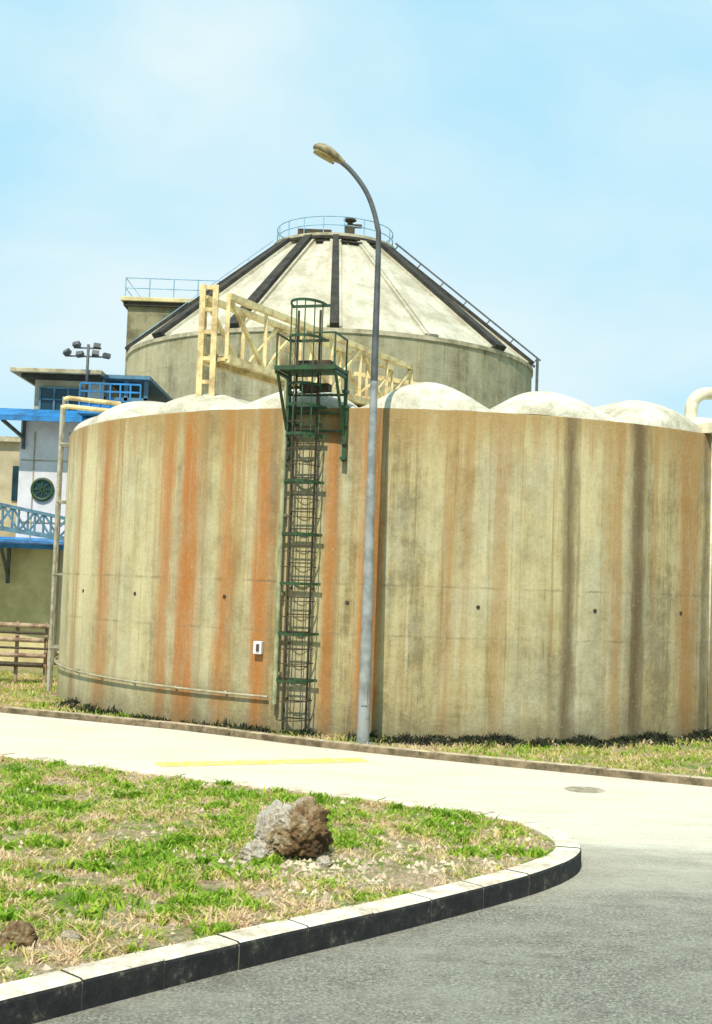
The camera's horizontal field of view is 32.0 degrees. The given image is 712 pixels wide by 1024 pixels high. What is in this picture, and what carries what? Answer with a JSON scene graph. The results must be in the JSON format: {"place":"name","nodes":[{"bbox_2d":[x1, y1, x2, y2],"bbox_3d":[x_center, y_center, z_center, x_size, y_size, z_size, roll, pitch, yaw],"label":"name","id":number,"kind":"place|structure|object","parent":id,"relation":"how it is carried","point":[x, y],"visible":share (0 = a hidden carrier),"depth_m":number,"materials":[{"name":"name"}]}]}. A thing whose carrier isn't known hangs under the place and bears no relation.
{"place":"outdoors","nodes":[
{"label":"outdoors","id":0,"kind":"place"},
{"bbox_2d":[0,442,19,536],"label":"walls","id":1,"kind":"structure","parent":0,"point":[9,455],"depth_m":39.11,"materials":[{"name":"beige paint"}]},
{"bbox_2d":[0,436,20,442],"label":"roof slab","id":2,"kind":"structure","parent":1,"relation":"on","point":[8,439],"depth_m":38.98,"materials":[{"name":"concrete"}]},
{"bbox_2d":[11,466,18,500],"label":"windows","id":3,"kind":"structure","parent":1,"relation":"attached to","point":[14,493],"depth_m":39.05,"materials":[{"name":"blue glass"}]},
{"bbox_2d":[0,754,554,983],"bbox_3d":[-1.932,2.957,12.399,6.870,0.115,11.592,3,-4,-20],"label":"island grass","id":4,"kind":"structure","parent":0,"point":[229,913],"depth_m":10.67,"materials":[{"name":"green plant"}]},
{"bbox_2d":[0,919,38,949],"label":"rock","id":5,"kind":"object","parent":4,"relation":"on","point":[21,932],"visible":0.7,"depth_m":7.78,"materials":[{"name":"stone"}]},
{"bbox_2d":[55,930,82,941],"bbox_3d":[-1.850,2.735,8.008,0.180,0.083,0.135,2,-3,0],"label":"rock","id":6,"kind":"object","parent":4,"relation":"on","point":[72,934],"visible":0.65,"depth_m":7.97,"materials":[{"name":"stone"}]},
{"bbox_2d":[238,839,274,861],"bbox_3d":[-0.839,2.849,10.472,0.314,0.186,0.253,2,-3,0],"label":"rock","id":7,"kind":"object","parent":4,"relation":"on","point":[256,848],"visible":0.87,"depth_m":10.40,"materials":[{"name":"stone"}]},
{"bbox_2d":[253,799,282,842],"bbox_3d":[-0.733,2.731,10.961,0.339,0.379,0.265,2,-3,0],"label":"rock","id":8,"kind":"object","parent":4,"relation":"on","point":[265,820],"visible":0.37,"depth_m":10.89,"materials":[{"name":"stone"}]},
{"bbox_2d":[0,763,549,974],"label":"soil clods","id":9,"kind":"object","parent":4,"relation":"on","point":[427,881],"visible":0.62,"depth_m":10.27,"materials":[{"name":"brown soil"}]},
{"bbox_2d":[264,795,333,856],"bbox_3d":[-0.488,2.686,10.707,0.606,0.472,0.533,2,-3,0],"label":"boulder","id":10,"kind":"object","parent":4,"relation":"on","point":[299,827],"visible":0.99,"depth_m":10.55,"materials":[{"name":"stone"}]},
{"bbox_2d":[316,855,333,866],"bbox_3d":[-0.261,2.908,10.347,0.151,0.080,0.137,2,-3,0],"label":"rock","id":11,"kind":"object","parent":4,"relation":"on","point":[324,861],"visible":1,"depth_m":10.30,"materials":[{"name":"stone"}]},
{"bbox_2d":[0,713,711,1023],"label":"road","id":12,"kind":"structure","parent":0,"point":[617,929],"depth_m":9.26,"materials":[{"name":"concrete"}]},
{"bbox_2d":[154,758,369,766],"bbox_3d":[-1.266,3.455,17.150,3.018,0.001,0.380,3,-4,-22],"label":"yellow road marking","id":13,"kind":"object","parent":12,"relation":"on","point":[239,762],"visible":1,"depth_m":17.12,"materials":[{"name":"yellow paint"}]},
{"bbox_2d":[0,751,580,1023],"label":"island kerb","id":14,"kind":"structure","parent":12,"relation":"on","point":[52,995],"depth_m":8.37,"materials":[{"name":"concrete"}]},
{"bbox_2d":[0,705,711,786],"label":"roadside kerb","id":15,"kind":"structure","parent":12,"relation":"on","point":[529,764],"depth_m":18.40,"materials":[{"name":"concrete"}]},
{"bbox_2d":[564,786,604,792],"bbox_3d":[2.899,3.517,15.728,0.510,0.009,0.510,2,-3,0],"label":"manhole cover","id":16,"kind":"object","parent":12,"relation":"on","point":[581,789],"visible":1,"depth_m":15.70,"materials":[{"name":"metal"}]},
{"bbox_2d":[0,664,711,776],"bbox_3d":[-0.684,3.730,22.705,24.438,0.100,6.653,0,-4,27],"label":"verge grass","id":17,"kind":"structure","parent":0,"point":[35,685],"depth_m":19.29,"materials":[{"name":"green plant"}]},
{"bbox_2d":[0,621,49,683],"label":"fence","id":18,"kind":"object","parent":17,"relation":"on","point":[16,639],"visible":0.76,"depth_m":27.53,"materials":[{"name":"wood"}]},
{"bbox_2d":[0,537,63,664],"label":"beige annex","id":19,"kind":"object","parent":17,"relation":"on","point":[26,564],"visible":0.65,"depth_m":33.70,"materials":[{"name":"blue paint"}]},
{"bbox_2d":[0,503,64,540],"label":"blue truss gangway","id":20,"kind":"object","parent":19,"relation":"attached to","point":[18,529],"visible":0.56,"depth_m":31.90,"materials":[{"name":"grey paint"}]},
{"bbox_2d":[16,421,78,652],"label":"walls","id":21,"kind":"structure","parent":17,"relation":"on","point":[47,440],"depth_m":34.11,"materials":[{"name":"white paint"}]},
{"bbox_2d":[1,420,25,448],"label":"awning bracket","id":22,"kind":"object","parent":21,"relation":"attached to","point":[22,435],"visible":0.82,"depth_m":34.01,"materials":[{"name":"grey metal"}]},
{"bbox_2d":[30,478,53,500],"bbox_3d":[-8.604,-0.618,34.036,0.660,0.660,0.100,2,-3,0],"label":"round window frame","id":23,"kind":"object","parent":21,"relation":"attached to","point":[42,489],"visible":1,"depth_m":34.01,"materials":[{"name":"green paint"}]},
{"bbox_2d":[34,481,50,497],"bbox_3d":[-8.604,-0.616,34.075,0.540,0.540,0.062,2,-3,0],"label":"round window glass","id":24,"kind":"object","parent":23,"relation":"attached to","point":[40,485],"visible":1,"depth_m":34.05,"materials":[{"name":"glass"}]},
{"bbox_2d":[21,431,69,552],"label":"panel joints","id":25,"kind":"object","parent":21,"relation":"attached to","point":[33,460],"visible":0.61,"depth_m":34.09,"materials":[{"name":"metal"}]},
{"bbox_2d":[0,408,91,422],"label":"blue awning","id":26,"kind":"object","parent":21,"relation":"attached to","point":[30,414],"visible":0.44,"depth_m":33.37,"materials":[{"name":"paint"}]},
{"bbox_2d":[34,379,123,408],"bbox_3d":[-7.950,-3.006,36.521,1.900,1.200,4.400,2,-3,0],"label":"storey","id":27,"kind":"object","parent":21,"relation":"on","point":[58,383],"visible":0.07,"depth_m":34.35,"materials":[{"name":"beige paint"}]},
{"bbox_2d":[10,367,104,385],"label":"roof slab","id":28,"kind":"structure","parent":27,"relation":"on","point":[17,371],"depth_m":33.77,"materials":[{"name":"beige concrete"}]},
{"bbox_2d":[21,373,102,384],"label":"roof soffit","id":29,"kind":"structure","parent":28,"relation":"attached to","point":[31,377],"depth_m":33.91,"materials":[{"name":"concrete"}]},
{"bbox_2d":[38,386,82,410],"bbox_3d":[-8.147,-3.096,34.249,1.200,0.700,0.075,2,-3,0],"label":"window frame","id":30,"kind":"object","parent":27,"relation":"attached to","point":[54,392],"visible":0.71,"depth_m":34.23,"materials":[{"name":"metal"}]},
{"bbox_2d":[41,388,78,410],"bbox_3d":[-8.147,-3.093,34.292,1.100,0.620,0.060,2,-3,0],"label":"window glass","id":31,"kind":"object","parent":30,"relation":"in","point":[48,394],"visible":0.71,"depth_m":34.27,"materials":[{"name":"blue glass"}]},
{"bbox_2d":[77,382,141,416],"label":"blue balcony","id":32,"kind":"structure","parent":21,"relation":"attached to","point":[82,413],"depth_m":32.76,"materials":[{"name":"paint"}]},
{"bbox_2d":[62,341,110,397],"bbox_3d":[-7.305,-3.868,33.587,1.305,1.523,0.245,2,-3,0],"label":"floodlight mast","id":33,"kind":"object","parent":32,"relation":"attached to","point":[67,352],"visible":0.98,"depth_m":33.60,"materials":[{"name":"grey metal"}]},
{"bbox_2d":[102,374,172,403],"bbox_3d":[-6.452,-2.906,36.318,1.500,1.480,4.400,2,-3,0],"label":"side lantern","id":34,"kind":"object","parent":21,"relation":"on","point":[152,390],"visible":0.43,"depth_m":34.69,"materials":[{"name":"blue paint"}]},
{"bbox_2d":[121,277,221,374],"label":"concrete stair tower","id":35,"kind":"structure","parent":17,"relation":"on","point":[144,314],"depth_m":48.48,"materials":[{"name":"beige concrete"}]},
{"bbox_2d":[125,216,540,408],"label":"digester tank","id":36,"kind":"object","parent":17,"relation":"on","point":[431,330],"visible":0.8,"depth_m":40.35,"materials":[{"name":"concrete"}]},
{"bbox_2d":[313,143,380,744],"bbox_3d":[-0.216,-1.134,19.499,1.267,9.459,0.310,2,-3,0],"label":"street lamp","id":37,"kind":"object","parent":17,"relation":"on","point":[327,153],"visible":0.92,"depth_m":19.39,"materials":[{"name":"grey metal"}]},
{"bbox_2d":[43,697,711,748],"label":"foot weeds","id":38,"kind":"object","parent":17,"relation":"on","point":[593,741],"visible":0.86,"depth_m":20.14,"materials":[{"name":"green plant"}]},
{"bbox_2d":[46,378,711,740],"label":"concrete tank","id":39,"kind":"object","parent":17,"relation":"on","point":[542,568],"visible":0.94,"depth_m":20.70,"materials":[{"name":"concrete"}]},
{"bbox_2d":[196,284,418,410],"bbox_3d":[-0.824,-2.479,26.271,1.540,2.550,9.335,0,-4,29],"label":"truss footbridge","id":40,"kind":"object","parent":39,"relation":"on","point":[260,371],"visible":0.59,"depth_m":23.41,"materials":[{"name":"yellow paint"}]},
{"bbox_2d":[274,297,349,730],"bbox_3d":[-0.796,0.042,20.092,1.070,7.002,0.815,1,-3,16],"label":"caged ladder","id":41,"kind":"object","parent":39,"relation":"attached to","point":[318,368],"visible":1,"depth_m":20.19,"materials":[{"name":"metal"}]},
{"bbox_2d":[684,387,711,417],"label":"gooseneck vent pipe","id":42,"kind":"object","parent":39,"relation":"on","point":[695,398],"visible":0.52,"depth_m":24.12,"materials":[{"name":"beige metal"}]},
{"bbox_2d":[349,740,687,746],"bbox_3d":[4.705,3.904,21.713,10.456,0.001,2.423,4,-4,-32],"label":"damp soil strip","id":43,"kind":"object","parent":17,"relation":"on","point":[528,745],"visible":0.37,"depth_m":19.79,"materials":[{"name":"brown soil"}]},
{"bbox_2d":[0,0,711,436],"label":"sky","id":44,"kind":"structure","parent":0,"point":[549,162],"materials":[{"name":"blue"}]}
]}

